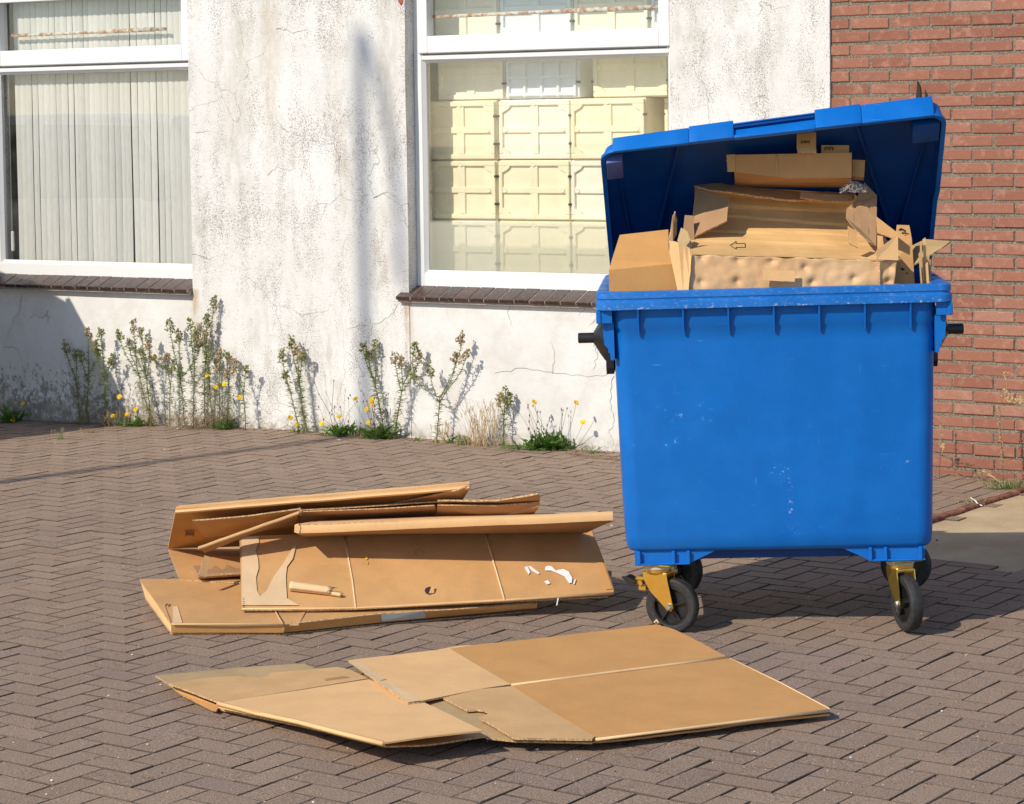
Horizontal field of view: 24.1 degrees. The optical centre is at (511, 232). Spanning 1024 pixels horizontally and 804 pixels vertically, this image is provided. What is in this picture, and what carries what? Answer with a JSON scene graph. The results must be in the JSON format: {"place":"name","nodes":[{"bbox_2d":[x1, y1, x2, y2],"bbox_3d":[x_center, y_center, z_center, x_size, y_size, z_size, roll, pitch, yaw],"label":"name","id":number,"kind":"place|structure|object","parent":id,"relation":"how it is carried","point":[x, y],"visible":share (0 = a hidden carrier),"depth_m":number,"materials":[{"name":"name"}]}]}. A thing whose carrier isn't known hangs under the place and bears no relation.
{"place":"outdoors","nodes":[
{"label":"outdoors","id":0,"kind":"place"},
{"bbox_2d":[0,419,1023,803],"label":"paving","id":1,"kind":"structure","parent":0,"point":[116,495],"depth_m":8.31,"materials":[{"name":"brick"}]},
{"bbox_2d":[0,402,29,421],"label":"flowering weed","id":2,"kind":"object","parent":1,"relation":"on","point":[7,417],"visible":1,"depth_m":15.33,"materials":[{"name":"green plant"}]},
{"bbox_2d":[51,427,63,439],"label":"grass clump","id":3,"kind":"object","parent":1,"relation":"on","point":[57,434],"visible":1,"depth_m":14.27,"materials":[{"name":"green plant"}]},
{"bbox_2d":[61,339,83,423],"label":"tall weed","id":4,"kind":"object","parent":1,"relation":"on","point":[75,355],"visible":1,"depth_m":15.12,"materials":[{"name":"green plant"}]},
{"bbox_2d":[77,326,101,424],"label":"tall weed","id":5,"kind":"object","parent":1,"relation":"on","point":[87,375],"visible":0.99,"depth_m":15.02,"materials":[{"name":"green plant"}]},
{"bbox_2d":[80,428,106,432],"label":"grass clump","id":6,"kind":"object","parent":1,"relation":"on","point":[93,431],"visible":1,"depth_m":14.56,"materials":[{"name":"green plant"}]},
{"bbox_2d":[90,327,115,425],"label":"tall weed","id":7,"kind":"object","parent":1,"relation":"on","point":[101,332],"visible":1,"depth_m":14.93,"materials":[{"name":"green plant"}]},
{"bbox_2d":[83,410,154,426],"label":"grass clump","id":8,"kind":"object","parent":1,"relation":"on","point":[105,419],"visible":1,"depth_m":14.86,"materials":[{"name":"green plant"}]},
{"bbox_2d":[110,386,151,426],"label":"flowering weed","id":9,"kind":"object","parent":1,"relation":"on","point":[135,422],"visible":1,"depth_m":14.83,"materials":[{"name":"green plant"}]},
{"bbox_2d":[115,318,156,425],"bbox_3d":[-2.327,0.879,14.826,0.327,0.715,0.103,0,3,24],"label":"tall weed","id":10,"kind":"object","parent":1,"relation":"on","point":[119,334],"visible":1,"depth_m":14.81,"materials":[{"name":"green plant"}]},
{"bbox_2d":[136,327,155,426],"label":"tall weed","id":11,"kind":"object","parent":1,"relation":"on","point":[148,342],"visible":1,"depth_m":14.74,"materials":[{"name":"green plant"}]},
{"bbox_2d":[162,353,176,425],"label":"tall weed","id":12,"kind":"object","parent":1,"relation":"on","point":[166,355],"visible":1,"depth_m":14.72,"materials":[{"name":"green plant"}]},
{"bbox_2d":[148,317,203,427],"bbox_3d":[-2.047,0.872,14.657,0.458,0.718,0.102,1,3,36],"label":"tall weed","id":13,"kind":"object","parent":1,"relation":"on","point":[154,357],"visible":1,"depth_m":14.63,"materials":[{"name":"green plant"}]},
{"bbox_2d":[186,317,199,427],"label":"tall weed","id":14,"kind":"object","parent":1,"relation":"on","point":[194,330],"visible":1,"depth_m":14.56,"materials":[{"name":"green plant"}]},
{"bbox_2d":[157,412,241,429],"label":"grass clump","id":15,"kind":"object","parent":1,"relation":"on","point":[196,425],"visible":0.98,"depth_m":14.52,"materials":[{"name":"green plant"}]},
{"bbox_2d":[196,295,218,427],"bbox_3d":[-1.848,0.805,14.539,0.156,0.865,0.103,1,3,32],"label":"tall weed","id":16,"kind":"object","parent":1,"relation":"on","point":[207,315],"visible":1,"depth_m":14.53,"materials":[{"name":"green plant"}]},
{"bbox_2d":[199,330,218,427],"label":"tall weed","id":17,"kind":"object","parent":1,"relation":"on","point":[206,355],"visible":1,"depth_m":14.51,"materials":[{"name":"green plant"}]},
{"bbox_2d":[211,347,223,422],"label":"tall weed","id":18,"kind":"object","parent":1,"relation":"on","point":[219,351],"visible":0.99,"depth_m":14.51,"materials":[{"name":"green plant"}]},
{"bbox_2d":[196,374,241,429],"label":"flowering weed","id":19,"kind":"object","parent":1,"relation":"on","point":[219,425],"visible":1,"depth_m":14.44,"materials":[{"name":"green plant"}]},
{"bbox_2d":[221,350,235,427],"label":"tall weed","id":20,"kind":"object","parent":1,"relation":"on","point":[227,356],"visible":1,"depth_m":14.45,"materials":[{"name":"green plant"}]},
{"bbox_2d":[231,358,249,430],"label":"tall weed","id":21,"kind":"object","parent":1,"relation":"on","point":[235,362],"visible":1,"depth_m":14.37,"materials":[{"name":"green plant"}]},
{"bbox_2d":[277,347,303,432],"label":"tall weed","id":22,"kind":"object","parent":1,"relation":"on","point":[285,376],"visible":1,"depth_m":14.22,"materials":[{"name":"green plant"}]},
{"bbox_2d":[288,415,301,432],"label":"flowering weed","id":23,"kind":"object","parent":1,"relation":"on","point":[290,417],"visible":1,"depth_m":14.20,"materials":[{"name":"green plant"}]},
{"bbox_2d":[286,334,310,432],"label":"tall weed","id":24,"kind":"object","parent":1,"relation":"on","point":[298,358],"visible":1,"depth_m":14.17,"materials":[{"name":"green plant"}]},
{"bbox_2d":[155,663,486,747],"bbox_3d":[-0.541,1.457,7.471,0.594,0.088,1.391,-3,4,-38],"label":"flattened carton","id":25,"kind":"object","parent":1,"relation":"on","point":[346,703],"visible":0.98,"depth_m":7.45,"materials":[{"name":"brown cardboard"}]},
{"bbox_2d":[313,365,332,425],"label":"bare stalk","id":26,"kind":"object","parent":1,"relation":"on","point":[321,398],"visible":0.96,"depth_m":14.11,"materials":[{"name":"plant"}]},
{"bbox_2d":[140,579,536,634],"bbox_3d":[-0.667,1.366,9.205,1.519,0.106,1.220,-1,3,0],"label":"flattened carton","id":27,"kind":"object","parent":1,"relation":"on","point":[181,607],"visible":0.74,"depth_m":8.79,"materials":[{"name":"cardboard"}]},
{"bbox_2d":[168,481,469,583],"bbox_3d":[-0.774,1.130,9.463,1.237,0.383,0.808,-1,3,0],"label":"flattened carton","id":28,"kind":"object","parent":27,"relation":"on","point":[187,538],"visible":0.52,"depth_m":9.18,"materials":[{"name":"brown cardboard"}]},
{"bbox_2d":[192,493,539,578],"bbox_3d":[-0.567,1.143,9.217,1.351,0.339,0.544,-1,3,0],"label":"flattened carton","id":29,"kind":"object","parent":27,"relation":"on","point":[234,528],"visible":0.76,"depth_m":9.12,"materials":[{"name":"brown cardboard"}]},
{"bbox_2d":[240,530,613,614],"bbox_3d":[-0.310,1.263,9.014,1.411,0.217,0.481,-1,3,-7],"label":"flattened carton","id":30,"kind":"object","parent":27,"relation":"on","point":[378,572],"visible":0.95,"depth_m":9.00,"materials":[{"name":"cardboard"}]},
{"bbox_2d":[289,581,343,596],"bbox_3d":[-0.718,1.312,8.835,0.205,0.057,0.037,-1,3,6],"label":"cardboard roll","id":31,"kind":"object","parent":30,"relation":"on","point":[307,588],"visible":1,"depth_m":8.82,"materials":[{"name":"beige cardboard"}]},
{"bbox_2d":[294,511,612,536],"bbox_3d":[-0.218,1.134,9.188,1.188,0.199,0.559,-1,3,0],"label":"flattened carton","id":32,"kind":"object","parent":30,"relation":"on","point":[566,522],"visible":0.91,"depth_m":8.95,"materials":[{"name":"brown cardboard"}]},
{"bbox_2d":[318,397,362,436],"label":"flowering weed","id":33,"kind":"object","parent":1,"relation":"on","point":[335,430],"visible":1,"depth_m":14.00,"materials":[{"name":"green plant"}]},
{"bbox_2d":[344,430,397,438],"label":"grass clump","id":34,"kind":"object","parent":1,"relation":"on","point":[361,435],"visible":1,"depth_m":13.89,"materials":[{"name":"green plant"}]},
{"bbox_2d":[359,338,388,429],"bbox_3d":[-0.785,0.925,13.935,0.196,0.627,0.106,1,3,31],"label":"tall weed","id":35,"kind":"object","parent":1,"relation":"on","point":[369,356],"visible":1,"depth_m":13.93,"materials":[{"name":"green plant"}]},
{"bbox_2d":[350,393,405,438],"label":"flowering weed","id":36,"kind":"object","parent":1,"relation":"on","point":[375,430],"visible":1,"depth_m":13.88,"materials":[{"name":"green plant"}]},
{"bbox_2d":[389,341,422,438],"bbox_3d":[-0.616,0.931,13.801,0.233,0.630,0.099,1,3,30],"label":"tall weed","id":37,"kind":"object","parent":1,"relation":"on","point":[402,358],"visible":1,"depth_m":13.80,"materials":[{"name":"green plant"}]},
{"bbox_2d":[406,330,469,442],"bbox_3d":[-0.418,0.892,13.651,0.428,0.696,0.098,1,3,34],"label":"tall weed","id":38,"kind":"object","parent":1,"relation":"on","point":[460,340],"visible":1,"depth_m":13.63,"materials":[{"name":"green plant"}]},
{"bbox_2d":[430,420,458,443],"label":"grass clump","id":39,"kind":"object","parent":1,"relation":"on","point":[444,436],"visible":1,"depth_m":13.64,"materials":[{"name":"plant"}]},
{"bbox_2d":[437,431,462,442],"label":"flowering weed","id":40,"kind":"object","parent":1,"relation":"on","point":[452,439],"visible":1,"depth_m":13.65,"materials":[{"name":"green plant"}]},
{"bbox_2d":[455,434,496,445],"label":"grass clump","id":41,"kind":"object","parent":1,"relation":"on","point":[463,439],"visible":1,"depth_m":13.56,"materials":[{"name":"green plant"}]},
{"bbox_2d":[451,398,513,445],"bbox_3d":[-0.166,1.064,13.515,0.353,0.273,0.085,-1,3,0],"label":"grass clump","id":42,"kind":"object","parent":1,"relation":"on","point":[479,439],"visible":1,"depth_m":13.51,"materials":[{"name":"plant"}]},
{"bbox_2d":[4,439,998,802],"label":"grit","id":43,"kind":"object","parent":1,"relation":"on","point":[416,639],"visible":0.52,"depth_m":7.39,"materials":[{"name":"stone"}]},
{"bbox_2d":[494,385,513,446],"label":"tall weed","id":44,"kind":"object","parent":1,"relation":"on","point":[500,398],"visible":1,"depth_m":13.47,"materials":[{"name":"green plant"}]},
{"bbox_2d":[0,419,1019,481],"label":"litter","id":45,"kind":"object","parent":1,"relation":"on","point":[437,441],"visible":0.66,"depth_m":13.86,"materials":[{"name":"plant"}]},
{"bbox_2d":[498,441,527,449],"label":"grass clump","id":46,"kind":"object","parent":1,"relation":"on","point":[506,443],"visible":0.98,"depth_m":13.37,"materials":[{"name":"green plant"}]},
{"bbox_2d":[25,456,1006,787],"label":"dirt crumbs","id":47,"kind":"object","parent":1,"relation":"on","point":[355,784],"visible":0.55,"depth_m":8.10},
{"bbox_2d":[495,399,584,450],"bbox_3d":[0.179,1.059,13.300,0.502,0.293,0.242,0,3,18],"label":"flowering weed","id":48,"kind":"object","parent":1,"relation":"on","point":[551,441],"visible":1,"depth_m":13.29,"materials":[{"name":"green plant"}]},
{"bbox_2d":[348,619,829,743],"bbox_3d":[0.221,1.444,7.728,1.260,0.046,1.395,-2,3,-22],"label":"flattened carton","id":49,"kind":"object","parent":1,"relation":"on","point":[635,683],"visible":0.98,"depth_m":7.64,"materials":[{"name":"cardboard"}]},
{"bbox_2d":[564,452,619,459],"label":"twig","id":50,"kind":"object","parent":1,"relation":"on","point":[591,456],"visible":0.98,"depth_m":12.96,"materials":[{"name":"wood"}]},
{"bbox_2d":[580,445,608,453],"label":"grass clump","id":51,"kind":"object","parent":1,"relation":"on","point":[598,449],"visible":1,"depth_m":13.14,"materials":[{"name":"green plant"}]},
{"bbox_2d":[578,96,963,631],"bbox_3d":[0.959,0.461,8.919,1.422,1.892,1.028,-2,3,4],"label":"waste container","id":52,"kind":"object","parent":1,"relation":"on","point":[775,422],"visible":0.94,"depth_m":8.49,"materials":[{"name":"blue plastic"}]},
{"bbox_2d":[609,229,676,291],"bbox_3d":[0.478,0.139,8.623,0.271,0.293,0.231,-1,3,0],"label":"cardboard box","id":53,"kind":"object","parent":52,"relation":"in","point":[641,261],"visible":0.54,"depth_m":8.52,"materials":[{"name":"brown cardboard"}]},
{"bbox_2d":[667,211,692,289],"bbox_3d":[0.589,0.078,8.497,0.073,0.304,0.109,-3,3,-35],"label":"cardboard scrap","id":54,"kind":"object","parent":52,"relation":"in","point":[681,255],"visible":1,"depth_m":8.47,"materials":[{"name":"brown cardboard"}]},
{"bbox_2d":[689,183,900,289],"bbox_3d":[1.000,0.037,8.712,0.764,0.432,0.539,-1,3,0],"label":"cardboard box","id":55,"kind":"object","parent":52,"relation":"in","point":[760,231],"visible":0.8,"depth_m":8.72,"materials":[{"name":"brown cardboard"}]},
{"bbox_2d":[677,215,694,247],"bbox_3d":[0.630,0.051,8.656,0.071,0.223,0.165,-1,3,0],"label":"cardboard scrap","id":56,"kind":"object","parent":55,"relation":"on","point":[686,236],"visible":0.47,"depth_m":8.71,"materials":[{"name":"cardboard"}]},
{"bbox_2d":[726,153,851,187],"bbox_3d":[1.021,-0.225,8.816,0.486,0.135,0.231,-1,3,0],"label":"cardboard box","id":57,"kind":"object","parent":55,"relation":"on","point":[827,170],"visible":0.96,"depth_m":8.72,"materials":[{"name":"brown cardboard"}]},
{"bbox_2d":[839,180,867,192],"bbox_3d":[1.240,-0.166,8.719,0.105,0.046,0.060,-1,3,0],"label":"plastic film","id":58,"kind":"object","parent":55,"relation":"in","point":[855,186],"visible":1,"depth_m":8.72,"materials":[{"name":"grey"}]},
{"bbox_2d":[846,182,876,247],"bbox_3d":[1.263,-0.065,8.681,0.110,0.224,0.353,0,3,10],"label":"cardboard flap","id":59,"kind":"object","parent":55,"relation":"in","point":[861,213],"visible":0.96,"depth_m":8.69,"materials":[{"name":"brown cardboard"}]},
{"bbox_2d":[876,217,897,284],"bbox_3d":[1.339,0.088,8.566,0.077,0.283,0.220,0,3,9],"label":"cardboard scrap","id":60,"kind":"object","parent":55,"relation":"in","point":[888,250],"visible":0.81,"depth_m":8.48,"materials":[{"name":"brown cardboard"}]},
{"bbox_2d":[797,132,816,152],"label":"cardboard box","id":61,"kind":"object","parent":52,"relation":"in","point":[806,142],"visible":0.98,"depth_m":8.69,"materials":[{"name":"cardboard"}]},
{"bbox_2d":[821,145,848,152],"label":"cardboard box","id":62,"kind":"object","parent":52,"relation":"in","point":[834,148],"visible":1,"depth_m":8.73,"materials":[{"name":"cardboard"}]},
{"bbox_2d":[852,160,864,179],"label":"cardboard box","id":63,"kind":"object","parent":52,"relation":"in","point":[858,167],"visible":1,"depth_m":8.77,"materials":[{"name":"cardboard"}]},
{"bbox_2d":[894,225,914,283],"bbox_3d":[1.416,0.105,8.640,0.096,0.261,0.173,0,3,23],"label":"cardboard sheet","id":64,"kind":"object","parent":52,"relation":"in","point":[904,270],"visible":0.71,"depth_m":8.64,"materials":[{"name":"brown cardboard"}]},
{"bbox_2d":[918,252,921,282],"bbox_3d":[1.454,0.137,8.541,0.014,0.137,0.008,-1,3,0],"label":"cardboard strip","id":65,"kind":"object","parent":52,"relation":"in","point":[920,268],"visible":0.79,"depth_m":8.54,"materials":[{"name":"cardboard"}]},
{"bbox_2d":[920,241,922,282],"bbox_3d":[1.467,0.118,8.600,0.010,0.176,0.008,-1,3,0],"label":"cardboard strip","id":66,"kind":"object","parent":52,"relation":"in","point":[921,259],"visible":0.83,"depth_m":8.60,"materials":[{"name":"cardboard"}]},
{"bbox_2d":[922,256,925,282],"bbox_3d":[1.472,0.143,8.562,0.020,0.124,0.008,-1,3,0],"label":"cardboard strip","id":67,"kind":"object","parent":52,"relation":"in","point":[924,270],"visible":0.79,"depth_m":8.56,"materials":[{"name":"cardboard"}]},
{"bbox_2d":[922,238,926,269],"bbox_3d":[1.484,0.112,8.620,0.018,0.190,0.010,-1,3,0],"label":"cardboard strip","id":68,"kind":"object","parent":52,"relation":"in","point":[924,248],"visible":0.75,"depth_m":8.61,"materials":[{"name":"cardboard"}]},
{"bbox_2d":[925,262,928,282],"bbox_3d":[1.479,0.154,8.543,0.015,0.101,0.009,-1,3,0],"label":"cardboard strip","id":69,"kind":"object","parent":52,"relation":"in","point":[927,273],"visible":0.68,"depth_m":8.54,"materials":[{"name":"cardboard"}]},
{"bbox_2d":[929,259,930,280],"bbox_3d":[1.489,0.149,8.553,0.008,0.112,0.008,-1,3,0],"label":"cardboard strip","id":70,"kind":"object","parent":52,"relation":"in","point":[930,270],"visible":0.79,"depth_m":8.55,"materials":[{"name":"cardboard"}]},
{"bbox_2d":[912,239,950,265],"bbox_3d":[1.489,0.072,8.740,0.170,0.084,0.176,-2,3,-26],"label":"cardboard flap","id":71,"kind":"object","parent":52,"relation":"in","point":[933,247],"visible":0.8,"depth_m":8.72,"materials":[{"name":"cardboard"}]},
{"bbox_2d":[939,418,945,476],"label":"dry weed","id":72,"kind":"object","parent":1,"relation":"on","point":[943,446],"visible":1,"depth_m":12.09,"materials":[{"name":"plant"}]},
{"bbox_2d":[940,454,979,475],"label":"twig","id":73,"kind":"object","parent":1,"relation":"on","point":[970,465],"visible":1,"depth_m":11.98,"materials":[{"name":"plant"}]},
{"bbox_2d":[958,497,985,504],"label":"grass clump","id":74,"kind":"object","parent":1,"relation":"on","point":[969,502],"visible":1,"depth_m":11.27,"materials":[{"name":"green plant"}]},
{"bbox_2d":[977,469,1002,484],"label":"twig","id":75,"kind":"object","parent":1,"relation":"on","point":[981,473],"visible":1,"depth_m":11.90,"materials":[{"name":"plant"}]},
{"bbox_2d":[996,405,1004,482],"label":"dry weed","id":76,"kind":"object","parent":1,"relation":"on","point":[1000,428],"visible":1,"depth_m":11.87,"materials":[{"name":"plant"}]},
{"bbox_2d":[978,478,1023,489],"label":"grass clump","id":77,"kind":"object","parent":1,"relation":"on","point":[1000,487],"visible":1,"depth_m":11.70,"materials":[{"name":"green plant"}]},
{"bbox_2d":[662,97,668,130],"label":"foam box","id":78,"kind":"object","parent":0,"point":[666,109],"visible":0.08,"depth_m":13.37,"materials":[{"name":"plastic"}]},
{"bbox_2d":[925,495,1023,572],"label":"sandy path","id":79,"kind":"structure","parent":0,"point":[982,534],"depth_m":10.42,"materials":[{"name":"soil"}]},
{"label":"ground","id":80,"kind":"structure","parent":0,"visible":0},
{"bbox_2d":[0,0,831,451],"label":"white building","id":81,"kind":"structure","parent":80,"relation":"on","point":[322,238],"depth_m":14.05,"materials":[{"name":"paint"}]},
{"bbox_2d":[11,27,166,36],"bbox_3d":[-2.687,-1.268,15.180,1.270,0.028,0.027,1,3,31],"label":"curtain rod","id":82,"kind":"object","parent":81,"relation":"attached to","point":[129,30],"visible":1,"depth_m":15.12,"materials":[{"name":"white metal"}]},
{"bbox_2d":[0,0,191,278],"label":"window","id":83,"kind":"structure","parent":81,"relation":"in","point":[161,57],"depth_m":15.17,"materials":[{"name":"white glass"}]},
{"bbox_2d":[8,0,191,263],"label":"vertical blind","id":84,"kind":"object","parent":81,"relation":"hanging from","point":[101,106],"visible":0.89,"depth_m":15.23,"materials":[{"name":"beige fabric"}]},
{"bbox_2d":[432,219,500,223],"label":"foam box","id":85,"kind":"object","parent":81,"relation":"in","point":[458,221],"visible":0.05,"depth_m":13.96,"materials":[{"name":"plastic"}]},
{"bbox_2d":[431,160,500,219],"bbox_3d":[-0.153,-0.262,14.193,0.492,0.344,0.562,1,3,31],"label":"foam box","id":86,"kind":"object","parent":85,"relation":"on","point":[465,189],"visible":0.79,"depth_m":13.95,"materials":[{"name":"beige plastic"}]},
{"bbox_2d":[431,100,500,159],"bbox_3d":[-0.160,-0.607,14.179,0.492,0.344,0.562,1,3,31],"label":"foam box","id":87,"kind":"object","parent":86,"relation":"on","point":[464,130],"visible":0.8,"depth_m":13.93,"materials":[{"name":"beige plastic"}]},
{"bbox_2d":[436,61,530,100],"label":"foam box","id":88,"kind":"object","parent":87,"relation":"on","point":[466,81],"visible":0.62,"depth_m":13.92,"materials":[{"name":"beige plastic"}]},
{"bbox_2d":[433,0,499,35],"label":"foam box","id":89,"kind":"object","parent":88,"relation":"on","point":[468,25],"visible":0.46,"depth_m":13.91,"materials":[{"name":"beige plastic"}]},
{"bbox_2d":[500,220,573,224],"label":"foam box","id":90,"kind":"object","parent":81,"relation":"in","point":[540,222],"visible":0.09,"depth_m":13.71,"materials":[{"name":"plastic"}]},
{"bbox_2d":[497,160,572,220],"bbox_3d":[0.267,-0.255,13.940,0.492,0.344,0.562,1,3,31],"label":"foam box","id":91,"kind":"object","parent":90,"relation":"on","point":[534,189],"visible":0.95,"depth_m":13.70,"materials":[{"name":"beige plastic"}]},
{"bbox_2d":[497,99,573,159],"bbox_3d":[0.269,-0.601,13.931,0.492,0.344,0.562,1,3,31],"label":"foam box","id":92,"kind":"object","parent":91,"relation":"on","point":[535,129],"visible":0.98,"depth_m":13.69,"materials":[{"name":"beige plastic"}]},
{"bbox_2d":[503,59,594,98],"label":"foam box","id":93,"kind":"object","parent":92,"relation":"on","point":[552,79],"visible":0.58,"depth_m":13.64,"materials":[{"name":"white plastic"}]},
{"bbox_2d":[499,0,574,33],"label":"foam box","id":94,"kind":"object","parent":93,"relation":"on","point":[551,22],"visible":0.48,"depth_m":13.68,"materials":[{"name":"white plastic"}]},
{"bbox_2d":[413,0,670,290],"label":"window","id":95,"kind":"structure","parent":81,"relation":"in","point":[522,256],"depth_m":13.57,"materials":[{"name":"white glass"}]},
{"bbox_2d":[433,5,657,18],"bbox_3d":[0.211,-1.237,13.431,1.560,0.028,0.027,1,3,31],"label":"curtain rod","id":96,"kind":"object","parent":81,"relation":"attached to","point":[615,8],"visible":0.87,"depth_m":13.38,"materials":[{"name":"white metal"}]},
{"bbox_2d":[572,221,605,225],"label":"foam box","id":97,"kind":"object","parent":81,"relation":"in","point":[603,223],"visible":0.05,"depth_m":13.53,"materials":[{"name":"plastic"}]},
{"bbox_2d":[571,160,605,220],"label":"foam box","id":98,"kind":"object","parent":97,"relation":"on","point":[587,199],"visible":0.38,"depth_m":13.54,"materials":[{"name":"beige plastic"}]},
{"bbox_2d":[568,97,665,159],"bbox_3d":[0.676,-0.595,13.678,0.492,0.344,0.562,1,3,31],"label":"foam box","id":99,"kind":"object","parent":98,"relation":"on","point":[598,125],"visible":0.69,"depth_m":13.46,"materials":[{"name":"beige plastic"}]},
{"bbox_2d":[591,56,669,97],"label":"foam box","id":100,"kind":"object","parent":99,"relation":"on","point":[633,77],"visible":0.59,"depth_m":13.37,"materials":[{"name":"beige plastic"}]},
{"bbox_2d":[573,0,650,30],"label":"foam box","id":101,"kind":"object","parent":100,"relation":"on","point":[633,19],"visible":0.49,"depth_m":13.43,"materials":[{"name":"beige plastic"}]},
{"bbox_2d":[650,0,658,27],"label":"foam box","id":102,"kind":"object","parent":100,"relation":"on","point":[654,18],"visible":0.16,"depth_m":13.31,"materials":[{"name":"plastic"}]},
{"bbox_2d":[830,0,1023,479],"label":"brick wall","id":103,"kind":"structure","parent":80,"relation":"on","point":[961,62],"depth_m":12.08,"materials":[{"name":"red brick"}]},
{"bbox_2d":[916,81,921,97],"bbox_3d":[2.074,-0.457,12.156,0.060,0.620,0.067,1,3,31],"label":"iron rod","id":104,"kind":"object","parent":103,"relation":"attached to","point":[918,92],"visible":0.1,"depth_m":12.12,"materials":[{"name":"black metal"}]},
{"bbox_2d":[932,486,1023,523],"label":"kerb","id":105,"kind":"structure","parent":80,"relation":"on","point":[936,518],"depth_m":11.19,"materials":[{"name":"brick"}]},
{"bbox_2d":[1001,371,1023,414],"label":"dry weed","id":106,"kind":"object","parent":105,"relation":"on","point":[1015,399],"visible":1,"depth_m":11.79,"materials":[{"name":"plant"}]}
]}

